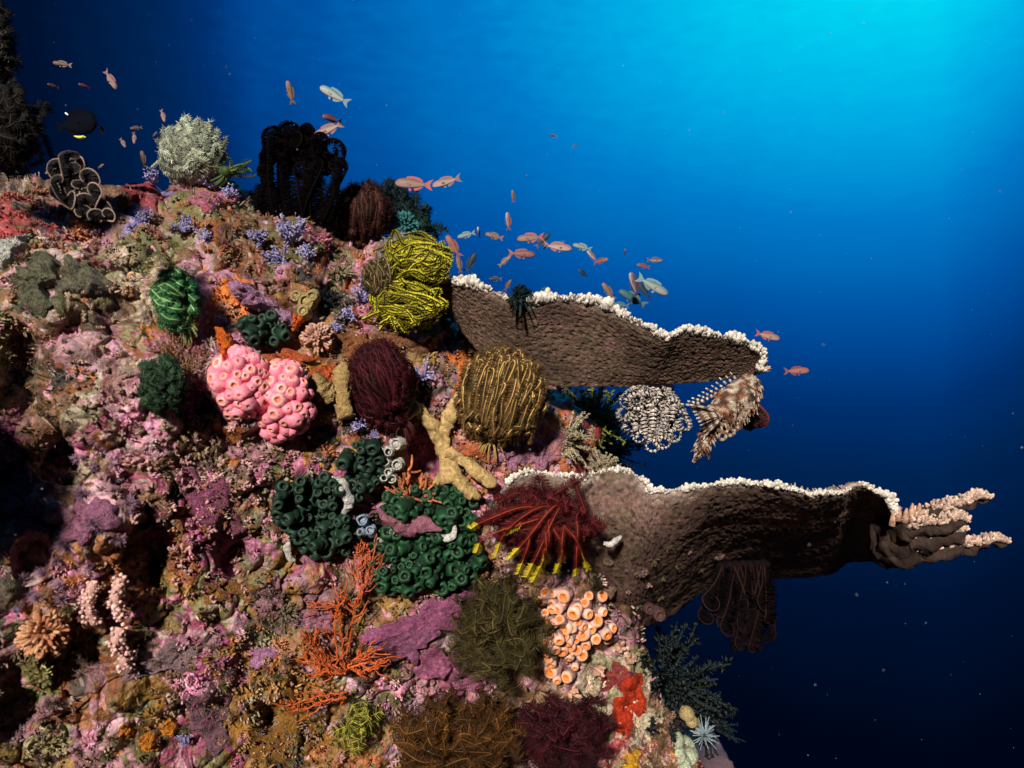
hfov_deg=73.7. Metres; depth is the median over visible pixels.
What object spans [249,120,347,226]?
feather star
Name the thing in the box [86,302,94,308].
soft coral
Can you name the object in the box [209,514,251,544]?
encrusting sponge
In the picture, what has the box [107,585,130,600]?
soft coral
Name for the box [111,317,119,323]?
soft coral
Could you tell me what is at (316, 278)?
soft coral
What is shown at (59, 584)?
soft coral
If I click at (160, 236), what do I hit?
soft coral
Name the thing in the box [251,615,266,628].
soft coral
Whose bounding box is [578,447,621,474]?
soft coral
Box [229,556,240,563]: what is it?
soft coral
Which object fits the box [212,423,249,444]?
encrusting sponge
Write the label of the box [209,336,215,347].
soft coral
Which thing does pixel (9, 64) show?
coral
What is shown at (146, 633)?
soft coral
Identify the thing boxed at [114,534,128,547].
soft coral
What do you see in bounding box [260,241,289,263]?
soft coral
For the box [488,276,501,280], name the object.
reef fish
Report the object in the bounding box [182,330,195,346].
encrusting sponge
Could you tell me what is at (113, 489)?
soft coral
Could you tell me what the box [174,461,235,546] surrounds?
encrusting sponge
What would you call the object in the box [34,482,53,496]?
soft coral
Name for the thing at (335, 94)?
reef fish
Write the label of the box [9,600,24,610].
soft coral
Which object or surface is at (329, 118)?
reef fish
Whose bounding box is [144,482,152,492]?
soft coral
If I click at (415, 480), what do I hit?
encrusting sponge
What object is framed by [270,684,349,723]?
gorgonian
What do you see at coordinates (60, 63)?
reef fish
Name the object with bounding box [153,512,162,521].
soft coral
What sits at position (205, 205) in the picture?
encrusting sponge
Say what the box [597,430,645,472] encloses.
soft coral
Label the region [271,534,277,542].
soft coral
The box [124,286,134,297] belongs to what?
soft coral
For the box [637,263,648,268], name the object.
reef fish
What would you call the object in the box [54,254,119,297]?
encrusting sponge
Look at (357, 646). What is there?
soft coral
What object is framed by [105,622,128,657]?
finger coral
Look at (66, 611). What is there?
soft coral
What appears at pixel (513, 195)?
reef fish
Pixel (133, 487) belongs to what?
soft coral
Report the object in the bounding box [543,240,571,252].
reef fish
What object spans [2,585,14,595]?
soft coral
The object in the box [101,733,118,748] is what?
soft coral
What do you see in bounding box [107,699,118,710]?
soft coral
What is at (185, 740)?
soft coral
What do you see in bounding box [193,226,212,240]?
soft coral
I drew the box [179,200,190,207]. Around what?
soft coral
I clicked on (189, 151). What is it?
soft coral
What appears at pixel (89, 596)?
finger coral
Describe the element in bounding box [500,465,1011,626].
table coral
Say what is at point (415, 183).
reef fish
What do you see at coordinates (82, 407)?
soft coral
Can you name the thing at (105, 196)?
soft coral
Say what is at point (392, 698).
soft coral
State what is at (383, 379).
feather star
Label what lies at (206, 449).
soft coral
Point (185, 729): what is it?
soft coral
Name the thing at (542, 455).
encrusting sponge
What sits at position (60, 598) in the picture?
soft coral
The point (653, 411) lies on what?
feather star
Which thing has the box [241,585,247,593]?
soft coral
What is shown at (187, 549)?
soft coral
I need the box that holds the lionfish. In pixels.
[681,372,763,462]
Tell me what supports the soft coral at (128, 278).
on the reef slope
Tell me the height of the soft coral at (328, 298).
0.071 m
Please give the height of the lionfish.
0.248 m
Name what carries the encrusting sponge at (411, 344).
on the reef slope
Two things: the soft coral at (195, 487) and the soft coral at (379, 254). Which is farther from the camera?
the soft coral at (379, 254)
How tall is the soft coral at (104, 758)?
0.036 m
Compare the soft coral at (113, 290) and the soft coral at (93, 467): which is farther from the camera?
the soft coral at (113, 290)
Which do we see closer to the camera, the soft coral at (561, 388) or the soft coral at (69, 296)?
the soft coral at (69, 296)
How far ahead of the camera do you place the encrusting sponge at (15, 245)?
1.55 m
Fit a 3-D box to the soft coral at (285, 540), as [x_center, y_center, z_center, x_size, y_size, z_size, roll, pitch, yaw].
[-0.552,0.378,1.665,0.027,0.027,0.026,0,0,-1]
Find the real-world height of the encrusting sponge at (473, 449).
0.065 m
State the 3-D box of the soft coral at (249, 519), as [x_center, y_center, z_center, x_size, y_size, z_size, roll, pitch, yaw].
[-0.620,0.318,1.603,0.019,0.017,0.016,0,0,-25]
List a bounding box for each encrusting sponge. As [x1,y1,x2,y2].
[0,233,29,271]
[10,251,61,317]
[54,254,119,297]
[56,496,128,545]
[116,639,205,681]
[121,181,162,213]
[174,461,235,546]
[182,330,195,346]
[182,684,233,755]
[186,190,248,212]
[200,579,259,603]
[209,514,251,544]
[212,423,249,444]
[214,327,234,360]
[227,279,282,311]
[242,678,308,767]
[248,644,277,669]
[260,348,318,364]
[275,308,299,331]
[289,314,304,332]
[302,608,334,634]
[308,363,337,382]
[334,332,373,358]
[359,589,479,644]
[369,329,439,354]
[369,615,440,666]
[392,477,434,498]
[412,318,443,340]
[412,677,436,699]
[413,648,482,696]
[457,441,497,464]
[487,443,528,472]
[521,434,568,470]
[557,452,574,472]
[600,662,633,691]
[612,668,646,739]
[621,750,640,767]
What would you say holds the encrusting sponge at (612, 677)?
on the reef slope
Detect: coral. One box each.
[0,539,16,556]
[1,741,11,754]
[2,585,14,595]
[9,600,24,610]
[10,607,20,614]
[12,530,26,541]
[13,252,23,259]
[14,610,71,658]
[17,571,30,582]
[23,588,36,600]
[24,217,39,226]
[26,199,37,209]
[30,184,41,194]
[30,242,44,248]
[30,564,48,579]
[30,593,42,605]
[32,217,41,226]
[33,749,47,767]
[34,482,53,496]
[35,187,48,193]
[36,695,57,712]
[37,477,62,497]
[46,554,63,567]
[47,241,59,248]
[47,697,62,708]
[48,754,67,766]
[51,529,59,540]
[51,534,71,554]
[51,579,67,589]
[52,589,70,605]
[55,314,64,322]
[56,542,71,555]
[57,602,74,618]
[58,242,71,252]
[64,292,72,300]
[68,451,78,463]
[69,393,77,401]
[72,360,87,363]
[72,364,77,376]
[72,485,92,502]
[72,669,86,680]
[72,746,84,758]
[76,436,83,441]
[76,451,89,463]
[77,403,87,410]
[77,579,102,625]
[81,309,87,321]
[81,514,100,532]
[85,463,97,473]
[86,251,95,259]
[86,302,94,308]
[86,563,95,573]
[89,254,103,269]
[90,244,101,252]
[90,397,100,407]
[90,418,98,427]
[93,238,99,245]
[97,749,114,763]
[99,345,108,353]
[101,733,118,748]
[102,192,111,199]
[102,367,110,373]
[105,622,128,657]
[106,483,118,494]
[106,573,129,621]
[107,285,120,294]
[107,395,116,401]
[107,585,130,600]
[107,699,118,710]
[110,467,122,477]
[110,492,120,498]
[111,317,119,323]
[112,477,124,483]
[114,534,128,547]
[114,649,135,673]
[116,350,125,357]
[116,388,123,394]
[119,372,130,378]
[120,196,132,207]
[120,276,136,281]
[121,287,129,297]
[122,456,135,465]
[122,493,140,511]
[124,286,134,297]
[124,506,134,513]
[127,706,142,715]
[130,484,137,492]
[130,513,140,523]
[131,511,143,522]
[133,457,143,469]
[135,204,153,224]
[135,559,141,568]
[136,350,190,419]
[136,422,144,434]
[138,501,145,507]
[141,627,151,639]
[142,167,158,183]
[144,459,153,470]
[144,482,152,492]
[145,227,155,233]
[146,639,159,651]
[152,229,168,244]
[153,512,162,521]
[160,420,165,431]
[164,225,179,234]
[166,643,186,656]
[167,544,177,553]
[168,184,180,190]
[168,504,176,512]
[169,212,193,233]
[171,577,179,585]
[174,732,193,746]
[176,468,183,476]
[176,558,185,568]
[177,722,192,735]
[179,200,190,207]
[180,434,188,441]
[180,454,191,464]
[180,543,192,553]
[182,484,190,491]
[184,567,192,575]
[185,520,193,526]
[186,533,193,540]
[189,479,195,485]
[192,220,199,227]
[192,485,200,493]
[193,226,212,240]
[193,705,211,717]
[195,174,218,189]
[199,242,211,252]
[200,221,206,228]
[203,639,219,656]
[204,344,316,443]
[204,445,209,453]
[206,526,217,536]
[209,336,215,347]
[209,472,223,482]
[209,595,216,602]
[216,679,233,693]
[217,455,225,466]
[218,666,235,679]
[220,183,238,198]
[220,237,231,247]
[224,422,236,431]
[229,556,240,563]
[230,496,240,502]
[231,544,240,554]
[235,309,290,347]
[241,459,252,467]
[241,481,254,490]
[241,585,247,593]
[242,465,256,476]
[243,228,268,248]
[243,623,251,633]
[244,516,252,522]
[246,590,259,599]
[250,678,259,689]
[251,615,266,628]
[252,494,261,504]
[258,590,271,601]
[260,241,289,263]
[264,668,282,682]
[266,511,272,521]
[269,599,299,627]
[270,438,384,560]
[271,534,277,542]
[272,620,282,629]
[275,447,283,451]
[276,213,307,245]
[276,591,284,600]
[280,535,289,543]
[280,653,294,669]
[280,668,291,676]
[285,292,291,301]
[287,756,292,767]
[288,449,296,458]
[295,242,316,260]
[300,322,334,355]
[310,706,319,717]
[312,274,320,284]
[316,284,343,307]
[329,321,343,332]
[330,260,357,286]
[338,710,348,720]
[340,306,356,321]
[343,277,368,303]
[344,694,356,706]
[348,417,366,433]
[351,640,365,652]
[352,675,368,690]
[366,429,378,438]
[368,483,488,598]
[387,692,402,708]
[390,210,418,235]
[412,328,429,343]
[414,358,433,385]
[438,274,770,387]
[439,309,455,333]
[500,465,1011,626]
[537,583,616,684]
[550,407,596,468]
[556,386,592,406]
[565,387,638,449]
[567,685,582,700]
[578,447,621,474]
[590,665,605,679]
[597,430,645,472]
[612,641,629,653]
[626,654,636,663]
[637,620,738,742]
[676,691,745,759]
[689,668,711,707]
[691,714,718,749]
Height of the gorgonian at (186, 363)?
0.134 m
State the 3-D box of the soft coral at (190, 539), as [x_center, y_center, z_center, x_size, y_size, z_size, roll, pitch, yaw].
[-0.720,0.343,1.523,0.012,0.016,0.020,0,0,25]
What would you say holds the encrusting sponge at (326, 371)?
on the reef slope
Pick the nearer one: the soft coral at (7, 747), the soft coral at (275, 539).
the soft coral at (7, 747)
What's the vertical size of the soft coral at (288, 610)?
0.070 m
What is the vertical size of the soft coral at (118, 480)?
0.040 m
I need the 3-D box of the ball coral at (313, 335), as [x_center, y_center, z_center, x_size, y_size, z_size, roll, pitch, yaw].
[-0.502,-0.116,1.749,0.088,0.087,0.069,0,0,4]
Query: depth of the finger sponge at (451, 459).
1.82 m
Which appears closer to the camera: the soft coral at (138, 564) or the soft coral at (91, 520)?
the soft coral at (91, 520)
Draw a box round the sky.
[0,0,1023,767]
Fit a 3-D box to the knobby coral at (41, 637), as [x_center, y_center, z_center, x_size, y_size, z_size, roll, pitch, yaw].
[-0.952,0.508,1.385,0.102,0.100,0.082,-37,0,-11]
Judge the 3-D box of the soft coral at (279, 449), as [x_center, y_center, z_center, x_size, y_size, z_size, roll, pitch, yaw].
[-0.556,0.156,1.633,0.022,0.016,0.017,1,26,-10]
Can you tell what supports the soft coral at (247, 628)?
on the reef slope
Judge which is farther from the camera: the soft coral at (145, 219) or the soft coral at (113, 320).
the soft coral at (145, 219)
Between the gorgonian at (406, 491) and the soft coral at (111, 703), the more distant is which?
the gorgonian at (406, 491)
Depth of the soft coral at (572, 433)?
1.99 m
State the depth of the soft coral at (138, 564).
1.53 m
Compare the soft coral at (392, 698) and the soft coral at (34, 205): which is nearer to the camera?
the soft coral at (34, 205)
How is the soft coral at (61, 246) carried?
on the reef slope
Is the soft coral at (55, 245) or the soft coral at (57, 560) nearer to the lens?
the soft coral at (57, 560)
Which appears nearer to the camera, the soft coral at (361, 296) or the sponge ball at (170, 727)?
the sponge ball at (170, 727)
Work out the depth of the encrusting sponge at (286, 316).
1.71 m
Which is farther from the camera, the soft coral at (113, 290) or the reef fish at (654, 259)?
the reef fish at (654, 259)
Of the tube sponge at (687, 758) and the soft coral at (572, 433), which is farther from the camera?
the tube sponge at (687, 758)
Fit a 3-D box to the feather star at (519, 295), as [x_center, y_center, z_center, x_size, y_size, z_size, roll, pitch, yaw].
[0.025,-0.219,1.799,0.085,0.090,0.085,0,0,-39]
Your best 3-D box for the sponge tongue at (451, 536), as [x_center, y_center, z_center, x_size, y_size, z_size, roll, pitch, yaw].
[-0.162,0.385,1.755,0.044,0.045,0.022,0,0,-11]
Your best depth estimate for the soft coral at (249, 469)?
1.58 m
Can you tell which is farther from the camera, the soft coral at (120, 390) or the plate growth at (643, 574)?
the plate growth at (643, 574)
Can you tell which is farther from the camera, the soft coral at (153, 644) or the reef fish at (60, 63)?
the reef fish at (60, 63)
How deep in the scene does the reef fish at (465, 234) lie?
2.20 m
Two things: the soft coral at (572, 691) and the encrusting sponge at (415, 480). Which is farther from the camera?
the soft coral at (572, 691)
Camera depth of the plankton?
1.26 m
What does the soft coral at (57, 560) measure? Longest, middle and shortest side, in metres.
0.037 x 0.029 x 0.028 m
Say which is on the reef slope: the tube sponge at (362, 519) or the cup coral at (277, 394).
the cup coral at (277, 394)
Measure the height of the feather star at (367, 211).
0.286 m
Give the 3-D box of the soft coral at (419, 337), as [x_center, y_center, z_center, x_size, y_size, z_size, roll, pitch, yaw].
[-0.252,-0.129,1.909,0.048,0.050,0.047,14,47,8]
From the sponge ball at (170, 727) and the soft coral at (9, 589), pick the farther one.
the sponge ball at (170, 727)
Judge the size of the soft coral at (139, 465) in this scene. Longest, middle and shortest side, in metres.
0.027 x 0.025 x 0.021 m
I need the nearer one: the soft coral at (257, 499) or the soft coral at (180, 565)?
the soft coral at (180, 565)
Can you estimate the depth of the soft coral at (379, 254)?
1.95 m
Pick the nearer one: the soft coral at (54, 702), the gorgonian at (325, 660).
the soft coral at (54, 702)
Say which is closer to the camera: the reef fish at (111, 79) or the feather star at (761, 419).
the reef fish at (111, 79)
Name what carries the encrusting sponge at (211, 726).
on the reef slope
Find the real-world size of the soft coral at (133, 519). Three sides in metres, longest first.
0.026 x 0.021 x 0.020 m
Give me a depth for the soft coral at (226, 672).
1.58 m
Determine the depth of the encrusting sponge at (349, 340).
1.80 m
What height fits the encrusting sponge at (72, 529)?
0.097 m
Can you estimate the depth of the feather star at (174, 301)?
1.54 m
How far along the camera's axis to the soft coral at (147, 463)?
1.47 m
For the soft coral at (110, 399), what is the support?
on the reef slope
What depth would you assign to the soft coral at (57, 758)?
1.48 m
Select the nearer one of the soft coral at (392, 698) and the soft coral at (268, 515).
the soft coral at (268, 515)
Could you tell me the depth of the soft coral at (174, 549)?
1.52 m
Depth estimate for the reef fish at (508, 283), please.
2.10 m
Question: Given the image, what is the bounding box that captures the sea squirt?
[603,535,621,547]
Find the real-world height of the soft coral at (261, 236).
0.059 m
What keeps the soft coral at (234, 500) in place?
on the reef slope
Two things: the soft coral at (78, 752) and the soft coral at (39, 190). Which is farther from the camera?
the soft coral at (39, 190)
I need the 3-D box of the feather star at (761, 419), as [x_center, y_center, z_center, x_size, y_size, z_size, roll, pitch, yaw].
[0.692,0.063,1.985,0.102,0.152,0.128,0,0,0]
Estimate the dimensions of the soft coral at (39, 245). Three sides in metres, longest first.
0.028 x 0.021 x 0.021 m
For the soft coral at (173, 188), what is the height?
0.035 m
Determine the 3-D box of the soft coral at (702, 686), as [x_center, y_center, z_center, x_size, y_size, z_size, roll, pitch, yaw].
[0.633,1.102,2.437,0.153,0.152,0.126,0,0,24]
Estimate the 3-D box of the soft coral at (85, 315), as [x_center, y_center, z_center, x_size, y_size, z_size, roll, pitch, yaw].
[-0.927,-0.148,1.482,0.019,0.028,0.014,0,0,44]
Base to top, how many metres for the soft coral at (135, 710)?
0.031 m
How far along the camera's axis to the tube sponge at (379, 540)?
1.74 m
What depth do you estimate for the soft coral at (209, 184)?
2.08 m
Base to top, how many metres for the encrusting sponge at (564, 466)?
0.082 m
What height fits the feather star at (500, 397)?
0.317 m
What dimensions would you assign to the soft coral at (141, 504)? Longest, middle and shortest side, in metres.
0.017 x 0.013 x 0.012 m
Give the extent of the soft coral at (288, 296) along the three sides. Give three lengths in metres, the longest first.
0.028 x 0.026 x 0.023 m
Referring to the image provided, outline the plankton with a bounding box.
[15,8,1022,755]
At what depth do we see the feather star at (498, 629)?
1.75 m
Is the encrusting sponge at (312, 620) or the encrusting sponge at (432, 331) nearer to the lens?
the encrusting sponge at (312, 620)
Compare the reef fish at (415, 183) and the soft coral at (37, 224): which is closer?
the soft coral at (37, 224)
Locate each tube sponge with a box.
[290,289,320,320]
[354,511,376,537]
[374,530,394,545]
[378,435,406,483]
[643,602,665,622]
[672,731,698,767]
[679,705,698,727]
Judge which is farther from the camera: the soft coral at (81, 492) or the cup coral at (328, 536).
the cup coral at (328, 536)
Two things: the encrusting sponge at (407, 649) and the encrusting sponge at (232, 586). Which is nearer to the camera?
the encrusting sponge at (232, 586)
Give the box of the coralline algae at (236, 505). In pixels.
[0,175,702,767]
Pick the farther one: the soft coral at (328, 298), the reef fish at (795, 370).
the reef fish at (795, 370)
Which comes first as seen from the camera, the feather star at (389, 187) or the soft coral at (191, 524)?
the soft coral at (191, 524)
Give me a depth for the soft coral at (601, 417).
2.25 m
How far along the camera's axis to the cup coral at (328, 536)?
1.67 m
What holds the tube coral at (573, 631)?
on the reef slope
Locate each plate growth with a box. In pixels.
[603,559,613,565]
[607,516,615,524]
[634,567,648,577]
[651,557,660,566]
[714,554,724,559]
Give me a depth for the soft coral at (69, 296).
1.46 m
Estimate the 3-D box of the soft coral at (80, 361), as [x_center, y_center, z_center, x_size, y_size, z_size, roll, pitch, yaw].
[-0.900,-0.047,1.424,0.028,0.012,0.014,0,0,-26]
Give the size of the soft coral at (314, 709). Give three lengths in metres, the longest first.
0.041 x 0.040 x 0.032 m
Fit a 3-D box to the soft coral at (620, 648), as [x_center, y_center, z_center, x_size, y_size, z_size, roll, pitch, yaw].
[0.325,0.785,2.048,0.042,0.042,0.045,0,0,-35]
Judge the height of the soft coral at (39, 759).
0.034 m
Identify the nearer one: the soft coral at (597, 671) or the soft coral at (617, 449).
the soft coral at (597, 671)
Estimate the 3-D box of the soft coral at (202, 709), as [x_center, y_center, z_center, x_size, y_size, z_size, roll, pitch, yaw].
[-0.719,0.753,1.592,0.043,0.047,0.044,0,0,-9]
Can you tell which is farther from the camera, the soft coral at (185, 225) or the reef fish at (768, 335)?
the reef fish at (768, 335)
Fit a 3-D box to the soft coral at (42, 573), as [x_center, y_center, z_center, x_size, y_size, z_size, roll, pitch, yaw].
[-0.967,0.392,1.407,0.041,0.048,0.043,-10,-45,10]
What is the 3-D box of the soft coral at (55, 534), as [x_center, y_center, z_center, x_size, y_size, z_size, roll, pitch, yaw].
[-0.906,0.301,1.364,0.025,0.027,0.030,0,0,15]
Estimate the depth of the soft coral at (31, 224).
1.66 m
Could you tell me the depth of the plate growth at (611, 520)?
1.82 m
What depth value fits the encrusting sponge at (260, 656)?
1.65 m
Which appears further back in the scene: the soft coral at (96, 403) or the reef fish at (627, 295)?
the reef fish at (627, 295)
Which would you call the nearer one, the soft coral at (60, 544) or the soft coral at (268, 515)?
the soft coral at (60, 544)
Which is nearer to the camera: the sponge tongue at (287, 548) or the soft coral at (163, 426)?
the soft coral at (163, 426)
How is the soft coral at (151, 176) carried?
on the encrusting sponge at (149, 194)
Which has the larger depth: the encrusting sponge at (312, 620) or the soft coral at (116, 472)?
the encrusting sponge at (312, 620)
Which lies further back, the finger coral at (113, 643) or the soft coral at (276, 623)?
the soft coral at (276, 623)
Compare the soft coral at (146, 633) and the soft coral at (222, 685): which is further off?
the soft coral at (222, 685)
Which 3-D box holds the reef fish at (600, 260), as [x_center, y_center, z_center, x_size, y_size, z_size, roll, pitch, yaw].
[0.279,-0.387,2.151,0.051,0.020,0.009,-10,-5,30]
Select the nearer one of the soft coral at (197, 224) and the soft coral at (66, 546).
the soft coral at (66, 546)
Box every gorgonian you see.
[143,324,210,382]
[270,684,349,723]
[295,579,402,683]
[343,531,384,603]
[384,455,441,503]
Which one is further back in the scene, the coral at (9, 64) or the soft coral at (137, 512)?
the coral at (9, 64)
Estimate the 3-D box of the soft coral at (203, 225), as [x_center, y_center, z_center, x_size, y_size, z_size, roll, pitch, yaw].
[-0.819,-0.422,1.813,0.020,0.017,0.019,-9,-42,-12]
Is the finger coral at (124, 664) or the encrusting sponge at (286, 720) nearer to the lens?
the finger coral at (124, 664)
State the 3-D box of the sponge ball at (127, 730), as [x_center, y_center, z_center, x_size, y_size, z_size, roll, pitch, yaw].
[-0.858,0.772,1.518,0.021,0.044,0.046,0,0,25]
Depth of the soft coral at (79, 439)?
1.39 m
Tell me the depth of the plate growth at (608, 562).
1.91 m
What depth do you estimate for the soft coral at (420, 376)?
1.84 m
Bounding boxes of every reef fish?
[47,83,58,88]
[53,60,71,67]
[79,83,89,89]
[97,123,104,133]
[103,69,117,88]
[130,126,141,129]
[132,132,135,143]
[140,151,146,168]
[159,108,165,121]
[286,80,295,104]
[315,119,343,135]
[320,85,351,107]
[323,114,339,122]
[395,176,433,190]
[432,174,461,187]
[445,235,463,258]
[456,257,462,273]
[457,230,475,238]
[463,253,476,272]
[485,232,503,240]
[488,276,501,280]
[497,256,510,266]
[503,279,511,290]
[505,212,510,229]
[508,249,534,258]
[511,190,514,201]
[517,233,543,242]
[533,232,549,249]
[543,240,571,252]
[573,243,591,251]
[578,269,587,276]
[587,250,596,260]
[594,258,607,264]
[602,283,615,297]
[614,301,629,308]
[619,289,648,309]
[628,272,640,296]
[635,272,667,295]
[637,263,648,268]
[639,282,652,299]
[646,257,661,262]
[755,329,779,340]
[784,366,808,375]
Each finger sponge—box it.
[308,361,355,420]
[406,391,496,500]
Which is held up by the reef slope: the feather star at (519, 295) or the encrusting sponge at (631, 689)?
the encrusting sponge at (631, 689)
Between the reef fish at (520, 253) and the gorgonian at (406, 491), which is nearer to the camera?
the gorgonian at (406, 491)
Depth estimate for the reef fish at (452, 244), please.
2.00 m
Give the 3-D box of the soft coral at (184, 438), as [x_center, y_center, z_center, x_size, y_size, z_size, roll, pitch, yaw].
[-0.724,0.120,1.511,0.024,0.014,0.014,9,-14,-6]
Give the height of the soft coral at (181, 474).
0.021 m
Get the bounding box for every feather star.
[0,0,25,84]
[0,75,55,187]
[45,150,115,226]
[145,263,204,344]
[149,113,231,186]
[207,156,255,186]
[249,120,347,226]
[330,695,383,759]
[337,178,395,249]
[346,334,420,442]
[360,254,395,320]
[361,229,454,332]
[365,174,423,230]
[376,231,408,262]
[386,682,530,767]
[389,199,448,240]
[443,569,561,696]
[452,342,551,459]
[467,470,608,586]
[503,688,624,767]
[505,284,534,317]
[615,383,692,451]
[697,558,778,652]
[743,404,769,431]
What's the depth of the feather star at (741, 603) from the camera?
2.15 m
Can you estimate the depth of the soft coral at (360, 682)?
1.73 m
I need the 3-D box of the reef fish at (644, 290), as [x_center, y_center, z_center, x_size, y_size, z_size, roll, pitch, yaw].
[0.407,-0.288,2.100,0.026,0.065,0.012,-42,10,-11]
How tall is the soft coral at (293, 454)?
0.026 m
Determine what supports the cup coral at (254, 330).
on the reef slope
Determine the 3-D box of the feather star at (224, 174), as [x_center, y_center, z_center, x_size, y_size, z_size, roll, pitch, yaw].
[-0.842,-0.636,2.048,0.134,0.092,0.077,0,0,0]
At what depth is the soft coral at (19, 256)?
1.55 m
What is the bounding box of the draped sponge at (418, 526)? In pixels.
[376,508,441,538]
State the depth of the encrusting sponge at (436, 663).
1.82 m
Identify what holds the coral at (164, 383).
on the reef slope
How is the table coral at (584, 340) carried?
on the reef slope
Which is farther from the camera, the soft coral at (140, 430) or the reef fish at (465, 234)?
the reef fish at (465, 234)
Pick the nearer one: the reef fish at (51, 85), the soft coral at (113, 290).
the soft coral at (113, 290)
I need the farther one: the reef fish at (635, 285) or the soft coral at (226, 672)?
the reef fish at (635, 285)
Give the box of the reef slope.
[0,171,733,767]
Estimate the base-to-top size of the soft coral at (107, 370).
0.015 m
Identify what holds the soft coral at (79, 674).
on the reef slope
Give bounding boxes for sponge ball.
[118,724,134,737]
[138,732,161,751]
[158,718,178,736]
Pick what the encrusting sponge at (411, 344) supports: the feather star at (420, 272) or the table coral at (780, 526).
the feather star at (420, 272)
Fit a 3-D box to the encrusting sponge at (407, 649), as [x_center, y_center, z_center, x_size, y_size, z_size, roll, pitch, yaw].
[-0.279,0.679,1.782,0.185,0.153,0.062,0,0,-16]
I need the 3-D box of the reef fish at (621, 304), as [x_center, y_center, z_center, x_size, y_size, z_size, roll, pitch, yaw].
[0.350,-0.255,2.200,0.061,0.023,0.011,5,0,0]
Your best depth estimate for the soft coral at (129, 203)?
1.85 m
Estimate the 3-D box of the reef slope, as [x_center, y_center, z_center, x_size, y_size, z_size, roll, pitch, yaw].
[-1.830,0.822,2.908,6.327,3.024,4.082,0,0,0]
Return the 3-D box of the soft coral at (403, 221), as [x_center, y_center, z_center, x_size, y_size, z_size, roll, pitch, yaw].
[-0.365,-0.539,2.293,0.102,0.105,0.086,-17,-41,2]
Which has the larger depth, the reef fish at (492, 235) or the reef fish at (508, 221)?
the reef fish at (492, 235)
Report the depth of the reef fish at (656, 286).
1.95 m
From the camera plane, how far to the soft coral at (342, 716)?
1.75 m
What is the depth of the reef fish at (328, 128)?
2.10 m
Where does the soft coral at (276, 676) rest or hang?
on the reef slope
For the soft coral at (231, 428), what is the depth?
1.55 m
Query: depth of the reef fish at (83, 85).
2.10 m
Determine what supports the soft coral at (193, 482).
on the reef slope
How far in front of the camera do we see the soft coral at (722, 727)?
2.46 m
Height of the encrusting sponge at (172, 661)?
0.076 m
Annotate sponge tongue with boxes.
[283,540,295,561]
[331,476,354,513]
[442,525,456,541]
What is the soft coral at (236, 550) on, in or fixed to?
on the reef slope
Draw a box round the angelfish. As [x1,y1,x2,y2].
[55,108,96,138]
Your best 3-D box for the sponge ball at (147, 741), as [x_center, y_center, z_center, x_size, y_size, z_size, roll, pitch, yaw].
[-0.824,0.819,1.556,0.060,0.055,0.038,0,0,-44]
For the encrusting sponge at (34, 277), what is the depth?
1.48 m
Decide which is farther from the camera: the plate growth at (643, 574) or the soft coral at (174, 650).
the plate growth at (643, 574)
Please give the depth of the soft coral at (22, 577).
1.39 m
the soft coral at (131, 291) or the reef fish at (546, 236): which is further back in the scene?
the reef fish at (546, 236)
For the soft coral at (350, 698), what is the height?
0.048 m
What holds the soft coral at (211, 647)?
on the reef slope
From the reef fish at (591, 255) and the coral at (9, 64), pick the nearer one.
the coral at (9, 64)
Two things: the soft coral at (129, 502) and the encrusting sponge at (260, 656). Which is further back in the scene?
the encrusting sponge at (260, 656)
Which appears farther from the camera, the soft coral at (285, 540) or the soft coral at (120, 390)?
the soft coral at (285, 540)
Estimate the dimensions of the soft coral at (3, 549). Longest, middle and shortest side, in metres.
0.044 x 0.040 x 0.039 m
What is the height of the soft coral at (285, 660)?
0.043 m
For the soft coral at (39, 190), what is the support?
on the reef slope
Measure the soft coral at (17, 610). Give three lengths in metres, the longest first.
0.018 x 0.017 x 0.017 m
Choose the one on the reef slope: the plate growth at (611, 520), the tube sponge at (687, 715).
the tube sponge at (687, 715)
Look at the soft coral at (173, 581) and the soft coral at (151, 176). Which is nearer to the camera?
the soft coral at (173, 581)
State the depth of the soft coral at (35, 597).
1.38 m
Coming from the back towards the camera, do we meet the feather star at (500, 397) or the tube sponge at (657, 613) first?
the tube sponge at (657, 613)
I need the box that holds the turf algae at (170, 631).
[0,181,697,767]
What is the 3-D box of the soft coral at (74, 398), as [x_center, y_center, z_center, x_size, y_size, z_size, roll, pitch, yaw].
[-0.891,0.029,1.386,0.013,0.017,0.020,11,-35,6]
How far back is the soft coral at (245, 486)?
1.57 m
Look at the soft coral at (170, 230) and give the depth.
1.79 m
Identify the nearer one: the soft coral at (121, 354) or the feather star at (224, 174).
the soft coral at (121, 354)
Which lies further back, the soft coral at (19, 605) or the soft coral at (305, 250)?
the soft coral at (305, 250)
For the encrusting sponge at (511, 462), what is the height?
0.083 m
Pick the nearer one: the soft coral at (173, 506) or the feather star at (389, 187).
the soft coral at (173, 506)
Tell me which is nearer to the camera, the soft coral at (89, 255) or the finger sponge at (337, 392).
the soft coral at (89, 255)
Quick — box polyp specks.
[0,172,684,767]
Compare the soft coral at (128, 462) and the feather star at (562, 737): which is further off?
the feather star at (562, 737)
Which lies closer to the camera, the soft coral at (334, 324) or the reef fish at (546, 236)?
the soft coral at (334, 324)
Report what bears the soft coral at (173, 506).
on the reef slope
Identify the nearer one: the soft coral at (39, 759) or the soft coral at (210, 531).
the soft coral at (39, 759)
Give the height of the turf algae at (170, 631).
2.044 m

